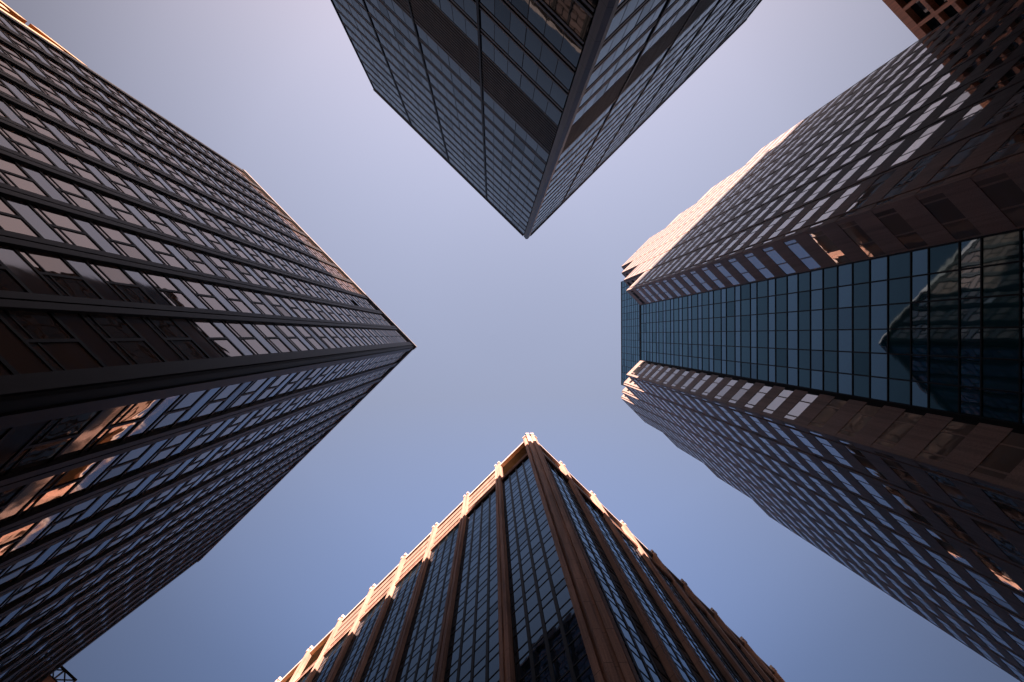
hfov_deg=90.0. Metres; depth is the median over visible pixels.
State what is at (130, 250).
window
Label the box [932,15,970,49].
window
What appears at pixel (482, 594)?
window
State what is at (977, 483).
window
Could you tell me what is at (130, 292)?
window
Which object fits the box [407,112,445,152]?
window
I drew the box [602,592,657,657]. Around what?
window
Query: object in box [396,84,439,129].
window
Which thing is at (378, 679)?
window
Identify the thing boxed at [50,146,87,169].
window
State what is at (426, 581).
window
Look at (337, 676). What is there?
window
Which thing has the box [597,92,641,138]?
window
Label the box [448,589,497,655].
window
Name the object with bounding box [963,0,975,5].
window
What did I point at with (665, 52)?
window
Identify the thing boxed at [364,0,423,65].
window
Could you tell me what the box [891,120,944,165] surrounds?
window
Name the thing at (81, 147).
window
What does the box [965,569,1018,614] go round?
window
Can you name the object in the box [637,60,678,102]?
window
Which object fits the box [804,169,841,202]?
window
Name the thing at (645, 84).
window
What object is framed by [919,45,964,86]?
window
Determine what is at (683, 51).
window
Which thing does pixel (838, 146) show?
window
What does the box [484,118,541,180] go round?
window
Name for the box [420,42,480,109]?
window
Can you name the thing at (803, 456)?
window
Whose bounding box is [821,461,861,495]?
window
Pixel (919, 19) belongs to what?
office block
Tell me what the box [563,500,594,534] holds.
window
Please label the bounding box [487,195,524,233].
window
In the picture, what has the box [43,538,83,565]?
window
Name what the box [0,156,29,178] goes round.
window
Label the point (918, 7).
window
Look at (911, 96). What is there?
window
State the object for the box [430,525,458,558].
window
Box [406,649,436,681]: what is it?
window
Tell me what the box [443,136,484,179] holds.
window
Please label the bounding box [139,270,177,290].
window
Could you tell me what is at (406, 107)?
window
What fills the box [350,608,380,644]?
window
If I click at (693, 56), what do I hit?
window
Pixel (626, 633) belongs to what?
window
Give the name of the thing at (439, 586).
window
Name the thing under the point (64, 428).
window
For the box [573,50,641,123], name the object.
window
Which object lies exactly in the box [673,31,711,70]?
window
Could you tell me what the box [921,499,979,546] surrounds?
window
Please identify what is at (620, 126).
window
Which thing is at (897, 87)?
window
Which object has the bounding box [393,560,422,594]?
window
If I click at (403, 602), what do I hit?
window
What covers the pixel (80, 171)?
window
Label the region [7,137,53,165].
window
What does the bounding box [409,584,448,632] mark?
window
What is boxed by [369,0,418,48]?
window
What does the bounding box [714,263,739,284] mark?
window
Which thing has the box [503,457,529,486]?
window
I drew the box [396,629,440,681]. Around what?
window
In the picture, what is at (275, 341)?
window
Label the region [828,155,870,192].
window
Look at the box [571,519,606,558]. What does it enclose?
window
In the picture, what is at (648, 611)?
window
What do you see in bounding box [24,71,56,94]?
window
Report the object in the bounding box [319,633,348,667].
window
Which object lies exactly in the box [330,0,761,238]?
skyscraper
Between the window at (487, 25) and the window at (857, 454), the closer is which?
the window at (857, 454)
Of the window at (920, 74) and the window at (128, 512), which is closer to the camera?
the window at (128, 512)
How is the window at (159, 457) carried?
in the skyscraper at (204, 349)
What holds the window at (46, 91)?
in the skyscraper at (204, 349)
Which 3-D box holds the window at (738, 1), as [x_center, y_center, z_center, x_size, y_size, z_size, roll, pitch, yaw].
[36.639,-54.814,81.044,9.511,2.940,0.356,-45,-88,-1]
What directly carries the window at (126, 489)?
in the skyscraper at (204, 349)
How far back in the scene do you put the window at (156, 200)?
55.73 m
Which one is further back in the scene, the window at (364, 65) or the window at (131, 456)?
the window at (364, 65)
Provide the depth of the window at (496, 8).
45.01 m
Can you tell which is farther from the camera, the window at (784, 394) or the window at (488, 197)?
the window at (488, 197)
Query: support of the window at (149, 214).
in the skyscraper at (204, 349)
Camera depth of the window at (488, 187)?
103.35 m
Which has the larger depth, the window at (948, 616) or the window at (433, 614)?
the window at (433, 614)
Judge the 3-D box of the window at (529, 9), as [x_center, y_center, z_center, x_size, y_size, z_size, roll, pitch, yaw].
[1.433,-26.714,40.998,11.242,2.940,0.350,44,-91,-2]
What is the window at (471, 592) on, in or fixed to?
in the skyscraper at (532, 560)
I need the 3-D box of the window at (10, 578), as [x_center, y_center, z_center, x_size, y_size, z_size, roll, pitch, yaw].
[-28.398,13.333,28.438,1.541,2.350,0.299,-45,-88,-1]
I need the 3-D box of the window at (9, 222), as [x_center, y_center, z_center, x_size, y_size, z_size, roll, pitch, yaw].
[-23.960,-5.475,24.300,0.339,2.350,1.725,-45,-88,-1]
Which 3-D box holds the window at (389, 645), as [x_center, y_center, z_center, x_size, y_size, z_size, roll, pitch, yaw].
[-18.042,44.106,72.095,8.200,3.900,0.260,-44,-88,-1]
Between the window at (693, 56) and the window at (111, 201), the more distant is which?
the window at (693, 56)
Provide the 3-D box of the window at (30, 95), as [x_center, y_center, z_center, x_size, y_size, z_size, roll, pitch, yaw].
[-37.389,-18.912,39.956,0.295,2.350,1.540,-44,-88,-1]
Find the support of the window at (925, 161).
in the skyscraper at (823, 328)
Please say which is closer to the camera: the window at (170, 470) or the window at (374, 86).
the window at (170, 470)
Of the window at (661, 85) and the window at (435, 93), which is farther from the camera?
the window at (661, 85)
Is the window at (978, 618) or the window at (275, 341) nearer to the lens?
the window at (275, 341)
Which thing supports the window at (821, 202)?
in the skyscraper at (823, 328)
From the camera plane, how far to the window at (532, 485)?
80.54 m
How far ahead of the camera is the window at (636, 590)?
61.87 m
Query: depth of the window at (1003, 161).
30.28 m
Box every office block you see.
[0,0,87,66]
[42,676,55,681]
[882,0,975,38]
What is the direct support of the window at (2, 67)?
in the skyscraper at (204, 349)
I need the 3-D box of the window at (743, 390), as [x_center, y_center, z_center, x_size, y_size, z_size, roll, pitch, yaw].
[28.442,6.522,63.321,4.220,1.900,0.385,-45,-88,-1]
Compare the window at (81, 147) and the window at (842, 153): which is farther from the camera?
the window at (842, 153)
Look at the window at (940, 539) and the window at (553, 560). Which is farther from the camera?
the window at (553, 560)
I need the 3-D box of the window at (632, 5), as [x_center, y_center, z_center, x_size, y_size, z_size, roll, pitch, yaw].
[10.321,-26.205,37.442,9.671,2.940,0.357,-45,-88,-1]
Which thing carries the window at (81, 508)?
in the skyscraper at (204, 349)
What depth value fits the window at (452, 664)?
53.11 m
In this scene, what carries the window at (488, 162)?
in the skyscraper at (526, 119)
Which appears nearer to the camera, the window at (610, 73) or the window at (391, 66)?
the window at (610, 73)
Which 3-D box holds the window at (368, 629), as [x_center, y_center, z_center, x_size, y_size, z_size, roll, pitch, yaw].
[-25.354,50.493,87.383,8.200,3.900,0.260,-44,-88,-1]
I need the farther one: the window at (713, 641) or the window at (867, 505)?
the window at (713, 641)
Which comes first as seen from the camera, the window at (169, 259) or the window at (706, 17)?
the window at (169, 259)
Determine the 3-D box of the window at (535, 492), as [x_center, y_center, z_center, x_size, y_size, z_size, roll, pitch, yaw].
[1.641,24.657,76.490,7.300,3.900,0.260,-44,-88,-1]
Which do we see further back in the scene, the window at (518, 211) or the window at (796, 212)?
the window at (518, 211)
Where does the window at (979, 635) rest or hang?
in the skyscraper at (823, 328)
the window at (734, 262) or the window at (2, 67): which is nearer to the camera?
the window at (2, 67)
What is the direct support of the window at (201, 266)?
in the skyscraper at (204, 349)
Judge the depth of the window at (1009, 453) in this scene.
30.67 m
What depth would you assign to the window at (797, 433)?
51.04 m
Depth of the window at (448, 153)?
106.89 m
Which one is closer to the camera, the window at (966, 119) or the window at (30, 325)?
the window at (30, 325)
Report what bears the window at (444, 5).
in the skyscraper at (526, 119)
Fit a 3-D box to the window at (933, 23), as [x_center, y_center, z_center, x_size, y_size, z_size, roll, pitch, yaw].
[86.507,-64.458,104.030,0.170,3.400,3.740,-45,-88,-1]
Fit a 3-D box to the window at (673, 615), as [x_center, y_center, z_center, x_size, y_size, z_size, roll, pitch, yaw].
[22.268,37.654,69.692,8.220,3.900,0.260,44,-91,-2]
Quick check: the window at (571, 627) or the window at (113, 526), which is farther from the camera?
the window at (571, 627)
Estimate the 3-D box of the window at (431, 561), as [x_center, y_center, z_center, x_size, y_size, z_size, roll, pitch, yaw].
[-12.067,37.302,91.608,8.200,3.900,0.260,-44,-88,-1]
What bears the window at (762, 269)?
in the skyscraper at (823, 328)
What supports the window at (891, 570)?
in the skyscraper at (823, 328)
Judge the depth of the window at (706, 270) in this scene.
71.47 m
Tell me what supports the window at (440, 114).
in the skyscraper at (526, 119)
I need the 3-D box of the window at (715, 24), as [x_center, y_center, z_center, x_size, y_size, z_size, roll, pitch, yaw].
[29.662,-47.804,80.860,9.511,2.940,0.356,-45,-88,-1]
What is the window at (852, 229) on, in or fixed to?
in the skyscraper at (823, 328)
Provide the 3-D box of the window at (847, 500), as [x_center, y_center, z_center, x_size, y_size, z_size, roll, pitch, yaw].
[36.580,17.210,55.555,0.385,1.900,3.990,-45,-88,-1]
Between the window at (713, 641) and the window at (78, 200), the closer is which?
the window at (78, 200)
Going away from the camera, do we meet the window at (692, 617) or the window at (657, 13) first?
the window at (657, 13)
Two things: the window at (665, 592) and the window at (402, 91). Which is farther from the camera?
the window at (402, 91)
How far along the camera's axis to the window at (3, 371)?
17.51 m
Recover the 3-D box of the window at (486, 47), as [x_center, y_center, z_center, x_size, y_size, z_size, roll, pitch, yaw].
[0.984,-26.854,52.688,11.242,2.940,0.350,44,-91,-2]
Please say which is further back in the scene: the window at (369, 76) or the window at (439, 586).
the window at (369, 76)
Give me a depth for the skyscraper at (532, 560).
64.80 m
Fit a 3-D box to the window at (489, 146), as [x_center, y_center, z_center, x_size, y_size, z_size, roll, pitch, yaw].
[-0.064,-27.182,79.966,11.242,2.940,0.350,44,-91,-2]
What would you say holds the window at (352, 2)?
in the skyscraper at (526, 119)
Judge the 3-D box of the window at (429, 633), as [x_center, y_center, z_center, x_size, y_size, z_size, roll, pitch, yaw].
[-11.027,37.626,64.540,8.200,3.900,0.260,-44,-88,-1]
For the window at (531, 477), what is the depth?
84.39 m
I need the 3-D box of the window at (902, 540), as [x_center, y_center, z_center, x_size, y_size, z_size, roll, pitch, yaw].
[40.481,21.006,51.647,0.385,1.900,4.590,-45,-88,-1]
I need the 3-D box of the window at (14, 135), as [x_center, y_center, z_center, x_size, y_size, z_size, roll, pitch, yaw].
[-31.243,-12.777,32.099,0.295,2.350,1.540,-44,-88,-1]
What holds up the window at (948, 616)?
in the skyscraper at (823, 328)
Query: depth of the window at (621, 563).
69.63 m
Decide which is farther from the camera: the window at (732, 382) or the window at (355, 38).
the window at (355, 38)
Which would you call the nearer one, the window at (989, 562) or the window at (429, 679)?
the window at (989, 562)
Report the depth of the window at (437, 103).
83.53 m
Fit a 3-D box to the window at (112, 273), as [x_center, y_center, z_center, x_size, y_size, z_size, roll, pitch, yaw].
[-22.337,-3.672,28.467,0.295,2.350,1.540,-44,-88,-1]
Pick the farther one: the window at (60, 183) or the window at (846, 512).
the window at (846, 512)
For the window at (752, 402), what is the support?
in the skyscraper at (823, 328)
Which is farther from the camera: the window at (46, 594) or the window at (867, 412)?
the window at (867, 412)
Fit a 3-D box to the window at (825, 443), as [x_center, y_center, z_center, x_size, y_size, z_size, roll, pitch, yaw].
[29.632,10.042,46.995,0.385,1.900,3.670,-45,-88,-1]
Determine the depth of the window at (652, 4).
41.47 m
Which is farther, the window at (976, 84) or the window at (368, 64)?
the window at (368, 64)
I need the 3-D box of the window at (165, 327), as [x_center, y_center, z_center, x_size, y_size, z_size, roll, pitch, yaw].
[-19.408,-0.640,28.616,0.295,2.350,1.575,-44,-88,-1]
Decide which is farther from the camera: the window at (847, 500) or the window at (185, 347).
the window at (847, 500)
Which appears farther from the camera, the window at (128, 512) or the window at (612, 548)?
the window at (612, 548)
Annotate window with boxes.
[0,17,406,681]
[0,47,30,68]
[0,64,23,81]
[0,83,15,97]
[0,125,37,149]
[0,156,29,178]
[0,169,47,196]
[0,199,15,214]
[0,211,37,236]
[0,266,25,291]
[0,310,73,338]
[0,363,11,375]
[0,428,9,437]
[0,438,71,475]
[0,485,23,508]
[0,523,34,548]
[0,550,43,578]
[0,565,28,587]
[0,584,36,610]
[0,629,12,640]
[4,100,45,127]
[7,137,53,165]
[7,598,44,625]
[8,570,51,599]
[15,84,51,109]
[16,248,77,276]
[16,482,76,517]
[20,116,58,140]
[21,587,55,611]
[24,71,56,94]
[25,339,101,370]
[26,411,99,448]
[29,98,63,121]
[30,204,82,231]
[31,513,81,545]
[37,84,66,104]
[39,271,100,298]
[40,462,96,494]
[41,171,84,196]
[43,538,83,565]
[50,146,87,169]
[50,224,100,250]
[50,497,97,526]
[50,556,87,582]
[56,125,89,147]
[58,188,101,213]
[58,524,97,550]
[64,545,98,568]
[65,161,100,183]
[70,139,100,159]
[82,314,138,337]
[84,422,137,451]
[87,261,134,284]
[88,462,133,489]
[90,492,130,518]
[91,221,131,243]
[93,190,128,211]
[94,516,127,539]
[95,165,126,185]
[106,338,163,364]
[107,281,153,303]
[107,399,161,428]
[107,444,151,470]
[108,205,143,226]
[108,238,148,260]
[108,477,145,501]
[108,504,139,525]
[109,179,139,198]
[135,205,164,223]
[137,234,170,253]
[138,475,169,496]
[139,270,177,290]
[140,447,175,469]
[143,317,187,337]
[144,410,186,434]
[149,219,177,236]
[152,249,185,268]
[152,462,182,482]
[157,288,194,307]
[158,431,192,452]
[164,338,207,359]
[164,390,206,414]
[173,244,201,261]
[180,435,209,454]
[181,278,210,294]
[187,258,214,274]
[189,319,223,336]
[189,401,222,421]
[195,421,224,439]
[196,293,226,310]
[206,337,242,356]
[206,383,241,404]
[213,284,238,298]
[223,321,252,336]
[224,394,251,411]
[227,298,252,312]
[239,337,268,353]
[239,378,267,396]
[252,323,275,336]
[265,337,290,351]
[299,461,773,681]
[312,646,342,681]
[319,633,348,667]
[332,0,381,51]
[333,646,365,681]
[336,633,370,674]
[337,11,386,64]
[338,0,376,38]
[339,662,358,681]
[344,619,376,657]
[345,27,391,76]
[347,0,370,23]
[350,38,394,85]
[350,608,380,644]
[356,597,385,631]
[357,52,398,95]
[360,631,400,681]
[361,61,401,103]
[361,647,395,681]
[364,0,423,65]
[367,73,405,112]
[367,617,404,663]
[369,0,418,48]
[370,16,426,78]
[371,82,408,120]
[374,604,408,645]
[375,666,389,681]
[376,32,429,90]
[379,591,412,631]
[382,0,414,32]
[382,47,432,101]
[384,581,415,618]
[387,60,435,112]
[389,571,418,605]
[392,73,437,121]
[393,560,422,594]
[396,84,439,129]
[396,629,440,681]
[399,612,443,669]
[400,94,441,137]
[403,103,443,145]
[404,598,445,650]
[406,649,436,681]
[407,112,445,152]
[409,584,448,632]
[410,120,446,157]
[414,571,450,616]
[416,25,480,97]
[417,560,452,603]
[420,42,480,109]
[421,550,454,590]
[424,59,481,122]
[424,541,455,578]
[426,672,432,681]
[427,532,457,568]
[428,74,481,132]
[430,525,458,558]
[431,86,482,142]
[432,0,477,45]
[434,98,482,150]
[437,110,483,159]
[439,119,483,166]
[441,128,483,172]
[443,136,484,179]
[445,144,484,185]
[445,607,497,679]
[445,628,498,681]
[447,151,484,190]
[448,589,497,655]
[449,158,484,195]
[451,574,497,634]
[453,0,476,23]
[454,560,496,615]
[456,547,496,599]
[458,536,496,584]
[460,527,496,571]
[461,518,495,560]
[463,509,495,548]
[464,502,495,539]
[466,495,495,529]
[467,488,495,521]
[468,651,498,681]
[480,0,573,89]
[480,10,566,108]
[481,35,560,124]
[483,91,547,161]
[484,105,544,171]
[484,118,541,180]
[485,130,539,187]
[485,140,536,194]
[485,149,534,200]
[486,158,532,206]
[486,165,531,212]
[486,172,529,216]
[486,178,527,221]
[487,185,526,225]
[487,190,525,229]
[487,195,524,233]
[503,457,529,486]
[503,461,530,492]
[504,467,532,500]
[504,473,534,507]
[505,479,536,516]
[505,487,538,525]
[506,494,541,536]
[507,503,544,547]
[507,512,547,561]
[508,0,581,67]
[508,524,551,575]
[509,536,555,592]
[511,550,560,612]
[512,566,565,635]
[514,585,572,661]
[515,606,580,681]
[531,0,759,232]
[536,633,589,681]
[539,172,577,211]
[541,166,580,206]
[543,0,590,40]
[544,157,585,199]
[546,149,589,193]
[548,138,595,187]
[552,128,600,178]
[555,115,607,170]
[556,484,583,514]
[558,103,613,161]
[559,491,589,524]
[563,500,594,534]
[567,509,600,546]
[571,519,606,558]
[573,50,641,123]
[576,530,614,573]
[576,665,594,681]
[579,27,653,107]
[580,133,616,170]
[581,542,622,589]
[583,126,620,164]
[586,0,596,8]
[586,0,667,88]
[588,115,627,155]
[588,558,633,610]
[592,105,633,147]
[594,573,644,632]
[595,0,661,65]
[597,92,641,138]
[599,526,627,556]
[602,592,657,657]
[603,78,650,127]
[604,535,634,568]
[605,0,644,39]
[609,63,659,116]
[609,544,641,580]
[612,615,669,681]
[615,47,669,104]
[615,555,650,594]
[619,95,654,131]
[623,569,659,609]
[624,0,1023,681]
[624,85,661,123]
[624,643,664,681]
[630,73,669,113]
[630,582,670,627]
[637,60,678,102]
[639,598,683,648]
[640,565,670,598]
[644,45,688,91]
[647,576,678,610]
[649,616,697,671]
[652,29,699,78]
[653,0,686,33]
[656,590,689,626]
[658,56,693,92]
[660,10,712,65]
[662,639,703,681]
[664,45,701,83]
[665,604,699,641]
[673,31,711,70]
[674,618,712,660]
[674,661,694,681]
[681,16,722,58]
[685,609,710,636]
[685,635,726,681]
[690,271,712,289]
[694,622,724,655]
[702,267,724,287]
[702,377,722,394]
[703,635,734,669]
[704,5,741,43]
[712,0,725,13]
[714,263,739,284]
[714,380,736,398]
[723,0,740,17]
[728,258,755,281]
[728,383,752,402]
[744,253,774,277]
[744,386,771,407]
[750,216,781,244]
[762,247,795,273]
[763,390,792,413]
[768,207,803,238]
[768,422,798,447]
[777,444,809,472]
[782,180,817,211]
[784,239,820,269]
[784,394,817,419]
[790,196,830,230]
[790,429,822,456]
[796,451,832,482]
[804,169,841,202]
[808,476,838,502]
[809,231,849,263]
[809,399,846,427]
[814,436,852,467]
[816,184,859,221]
[817,146,851,176]
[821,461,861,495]
[826,121,864,156]
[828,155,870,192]
[832,487,863,514]
[838,405,880,436]
[838,506,870,535]
[839,221,884,256]
[840,132,878,165]
[845,169,896,211]
[845,446,887,480]
[848,471,892,508]
[850,106,891,143]
[856,139,904,180]
[857,498,894,529]
[862,518,900,551]
[864,83,902,118]
[867,116,909,152]
[869,538,905,570]
[874,412,922,447]
[875,208,927,248]
[876,89,920,129]
[877,557,912,589]
[882,151,940,198]
[882,458,929,495]
[882,484,932,526]
[888,65,931,104]
[888,512,929,546]
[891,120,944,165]
[892,533,932,568]
[898,554,935,587]
[900,96,947,136]
[903,572,940,606]
[906,69,955,113]
[911,0,929,18]
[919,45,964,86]
[919,193,980,238]
[919,421,975,461]
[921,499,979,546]
[925,471,983,515]
[925,549,971,589]
[926,17,940,29]
[926,529,972,567]
[928,29,967,64]
[928,129,994,182]
[928,570,970,607]
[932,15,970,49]
[932,96,994,148]
[932,589,973,626]
[934,0,946,5]
[937,73,991,118]
[937,607,970,636]
[940,45,997,95]
[943,5,957,17]
[950,21,1003,68]
[960,6,1003,44]
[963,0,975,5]
[964,0,996,28]
[964,635,1000,667]
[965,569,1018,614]
[965,590,1012,631]
[965,608,1013,650]
[968,626,1005,658]
[969,548,1023,592]
[972,519,1023,565]
[974,432,1023,479]
[974,481,1006,493]
[975,173,1023,226]
[976,159,1007,171]
[982,489,1023,530]
[983,85,1023,126]
[984,56,1023,95]
[984,123,1023,163]
[991,11,1023,44]
[1005,631,1023,649]
[1009,614,1023,629]
[1012,592,1023,603]
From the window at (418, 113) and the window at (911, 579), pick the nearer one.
the window at (911, 579)
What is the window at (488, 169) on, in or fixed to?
in the skyscraper at (526, 119)
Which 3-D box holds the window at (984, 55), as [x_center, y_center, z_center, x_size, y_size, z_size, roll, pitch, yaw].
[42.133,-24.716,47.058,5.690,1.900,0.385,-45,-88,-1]
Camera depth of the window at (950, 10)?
100.65 m
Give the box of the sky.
[1,0,1019,681]
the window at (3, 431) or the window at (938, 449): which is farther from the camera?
the window at (938, 449)
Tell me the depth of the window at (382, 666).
68.61 m
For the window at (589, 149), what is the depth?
80.44 m
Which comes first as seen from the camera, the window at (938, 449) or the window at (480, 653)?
the window at (938, 449)
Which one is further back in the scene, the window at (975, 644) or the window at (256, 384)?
the window at (975, 644)
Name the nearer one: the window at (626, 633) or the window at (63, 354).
the window at (63, 354)
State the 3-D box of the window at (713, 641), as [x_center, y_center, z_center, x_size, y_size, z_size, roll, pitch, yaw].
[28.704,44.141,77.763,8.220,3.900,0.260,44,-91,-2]
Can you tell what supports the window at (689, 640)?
in the skyscraper at (532, 560)
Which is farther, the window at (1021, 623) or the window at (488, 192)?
the window at (488, 192)
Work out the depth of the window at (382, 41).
79.18 m
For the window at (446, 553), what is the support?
in the skyscraper at (532, 560)
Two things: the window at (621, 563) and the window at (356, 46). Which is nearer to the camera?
the window at (621, 563)
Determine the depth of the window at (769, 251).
54.88 m
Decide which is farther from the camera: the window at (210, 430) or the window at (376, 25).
the window at (376, 25)
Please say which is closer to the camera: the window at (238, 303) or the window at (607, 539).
the window at (238, 303)
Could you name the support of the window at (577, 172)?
in the skyscraper at (526, 119)
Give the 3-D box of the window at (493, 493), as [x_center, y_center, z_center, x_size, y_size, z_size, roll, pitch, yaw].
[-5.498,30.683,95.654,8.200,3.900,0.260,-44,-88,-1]
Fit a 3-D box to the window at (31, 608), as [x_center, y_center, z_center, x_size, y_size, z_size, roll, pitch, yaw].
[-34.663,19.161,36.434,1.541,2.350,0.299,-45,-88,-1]
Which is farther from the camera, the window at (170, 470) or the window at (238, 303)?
the window at (238, 303)
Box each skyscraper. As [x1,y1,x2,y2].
[0,9,416,681]
[275,433,784,681]
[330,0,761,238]
[621,0,1023,681]
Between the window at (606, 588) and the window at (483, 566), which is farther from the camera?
the window at (483, 566)
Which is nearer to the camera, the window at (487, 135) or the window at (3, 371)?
the window at (3, 371)
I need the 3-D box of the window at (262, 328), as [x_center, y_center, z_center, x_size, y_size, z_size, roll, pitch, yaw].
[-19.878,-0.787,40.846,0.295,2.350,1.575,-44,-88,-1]
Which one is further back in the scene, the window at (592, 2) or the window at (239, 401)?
the window at (239, 401)
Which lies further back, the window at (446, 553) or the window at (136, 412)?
the window at (446, 553)
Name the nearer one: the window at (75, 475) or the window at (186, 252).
the window at (75, 475)
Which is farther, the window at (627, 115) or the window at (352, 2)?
the window at (627, 115)
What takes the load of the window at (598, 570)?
in the skyscraper at (532, 560)
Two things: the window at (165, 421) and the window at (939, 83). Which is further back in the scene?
the window at (939, 83)
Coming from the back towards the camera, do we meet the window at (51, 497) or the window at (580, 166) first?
the window at (580, 166)
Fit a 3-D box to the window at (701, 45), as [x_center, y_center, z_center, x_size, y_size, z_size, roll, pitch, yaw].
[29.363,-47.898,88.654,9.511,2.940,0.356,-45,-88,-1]
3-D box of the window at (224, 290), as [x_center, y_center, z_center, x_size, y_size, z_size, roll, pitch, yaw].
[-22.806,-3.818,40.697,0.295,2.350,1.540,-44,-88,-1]
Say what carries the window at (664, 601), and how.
in the skyscraper at (532, 560)
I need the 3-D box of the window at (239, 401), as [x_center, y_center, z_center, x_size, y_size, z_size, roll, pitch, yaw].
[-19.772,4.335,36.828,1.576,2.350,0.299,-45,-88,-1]
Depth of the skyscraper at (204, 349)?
37.53 m
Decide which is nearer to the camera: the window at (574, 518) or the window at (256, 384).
the window at (256, 384)
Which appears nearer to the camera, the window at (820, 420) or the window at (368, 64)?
the window at (820, 420)
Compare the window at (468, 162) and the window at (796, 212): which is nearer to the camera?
the window at (796, 212)
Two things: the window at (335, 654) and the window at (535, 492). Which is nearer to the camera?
the window at (535, 492)
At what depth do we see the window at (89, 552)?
36.68 m
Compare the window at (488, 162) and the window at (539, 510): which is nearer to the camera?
the window at (539, 510)
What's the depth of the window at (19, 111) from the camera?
36.05 m
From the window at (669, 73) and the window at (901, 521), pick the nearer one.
the window at (901, 521)
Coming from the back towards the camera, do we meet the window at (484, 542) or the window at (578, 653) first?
the window at (484, 542)
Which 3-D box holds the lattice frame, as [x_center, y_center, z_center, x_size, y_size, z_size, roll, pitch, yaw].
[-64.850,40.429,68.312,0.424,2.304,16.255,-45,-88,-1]
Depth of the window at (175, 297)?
32.58 m
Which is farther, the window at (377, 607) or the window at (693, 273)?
the window at (377, 607)
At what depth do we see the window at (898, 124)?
51.10 m
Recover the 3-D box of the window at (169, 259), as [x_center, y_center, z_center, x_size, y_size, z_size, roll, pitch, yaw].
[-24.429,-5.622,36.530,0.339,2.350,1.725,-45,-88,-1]
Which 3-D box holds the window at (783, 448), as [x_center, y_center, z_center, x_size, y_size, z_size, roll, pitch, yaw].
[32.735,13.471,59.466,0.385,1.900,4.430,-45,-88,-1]
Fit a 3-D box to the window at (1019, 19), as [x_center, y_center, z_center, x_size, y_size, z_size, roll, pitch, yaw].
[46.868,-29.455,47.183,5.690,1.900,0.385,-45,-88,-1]
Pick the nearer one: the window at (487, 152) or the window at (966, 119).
the window at (966, 119)
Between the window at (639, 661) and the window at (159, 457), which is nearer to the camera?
the window at (159, 457)
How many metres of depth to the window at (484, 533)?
80.21 m
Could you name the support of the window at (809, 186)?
in the skyscraper at (823, 328)
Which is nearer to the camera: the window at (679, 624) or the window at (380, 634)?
the window at (679, 624)
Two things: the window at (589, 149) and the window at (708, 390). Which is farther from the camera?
the window at (589, 149)
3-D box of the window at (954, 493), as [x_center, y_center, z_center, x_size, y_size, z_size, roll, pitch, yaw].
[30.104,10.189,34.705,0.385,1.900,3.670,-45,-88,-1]
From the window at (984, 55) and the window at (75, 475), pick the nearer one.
the window at (75, 475)
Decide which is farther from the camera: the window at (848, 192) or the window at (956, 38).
the window at (956, 38)
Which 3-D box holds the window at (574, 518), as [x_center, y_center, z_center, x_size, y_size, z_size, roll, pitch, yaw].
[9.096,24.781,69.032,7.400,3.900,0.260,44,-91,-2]
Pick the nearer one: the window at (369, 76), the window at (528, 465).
the window at (528, 465)
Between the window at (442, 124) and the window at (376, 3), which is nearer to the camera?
the window at (376, 3)
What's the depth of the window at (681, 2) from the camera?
49.68 m
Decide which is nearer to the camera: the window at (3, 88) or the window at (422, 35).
the window at (3, 88)
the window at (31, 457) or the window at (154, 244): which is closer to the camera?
the window at (31, 457)
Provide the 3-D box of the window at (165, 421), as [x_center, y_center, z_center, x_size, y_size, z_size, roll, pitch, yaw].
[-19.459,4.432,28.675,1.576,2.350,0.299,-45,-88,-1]
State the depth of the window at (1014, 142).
30.60 m
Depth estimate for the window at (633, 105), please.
81.04 m
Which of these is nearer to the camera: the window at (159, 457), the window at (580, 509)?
the window at (159, 457)
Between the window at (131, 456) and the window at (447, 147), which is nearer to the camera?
the window at (131, 456)
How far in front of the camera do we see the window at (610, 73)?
49.12 m
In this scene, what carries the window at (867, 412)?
in the skyscraper at (823, 328)
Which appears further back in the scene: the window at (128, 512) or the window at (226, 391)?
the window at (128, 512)
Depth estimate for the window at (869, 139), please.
55.04 m
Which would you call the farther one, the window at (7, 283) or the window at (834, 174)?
the window at (834, 174)
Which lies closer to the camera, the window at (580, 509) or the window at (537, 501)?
the window at (537, 501)
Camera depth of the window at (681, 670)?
47.22 m
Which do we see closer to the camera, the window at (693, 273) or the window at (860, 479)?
the window at (860, 479)
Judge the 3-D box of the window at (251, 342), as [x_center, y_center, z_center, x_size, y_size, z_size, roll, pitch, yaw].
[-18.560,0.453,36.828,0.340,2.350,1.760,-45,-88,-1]
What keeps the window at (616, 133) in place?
in the skyscraper at (526, 119)
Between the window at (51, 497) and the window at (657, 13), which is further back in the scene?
the window at (657, 13)
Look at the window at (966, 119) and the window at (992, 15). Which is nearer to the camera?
the window at (966, 119)
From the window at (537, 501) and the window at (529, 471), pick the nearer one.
the window at (537, 501)
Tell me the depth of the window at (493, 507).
88.04 m
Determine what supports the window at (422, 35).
in the skyscraper at (526, 119)
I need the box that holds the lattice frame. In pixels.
[50,666,76,681]
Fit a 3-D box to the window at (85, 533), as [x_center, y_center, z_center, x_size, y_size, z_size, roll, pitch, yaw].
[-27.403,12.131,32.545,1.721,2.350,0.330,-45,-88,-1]
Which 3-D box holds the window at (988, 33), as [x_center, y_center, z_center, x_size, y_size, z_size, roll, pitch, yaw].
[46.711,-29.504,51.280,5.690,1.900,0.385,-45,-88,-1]
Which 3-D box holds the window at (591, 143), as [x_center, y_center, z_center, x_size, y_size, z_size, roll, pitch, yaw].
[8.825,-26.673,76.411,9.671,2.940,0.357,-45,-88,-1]
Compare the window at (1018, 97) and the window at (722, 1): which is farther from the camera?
the window at (722, 1)
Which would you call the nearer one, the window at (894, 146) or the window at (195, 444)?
the window at (195, 444)

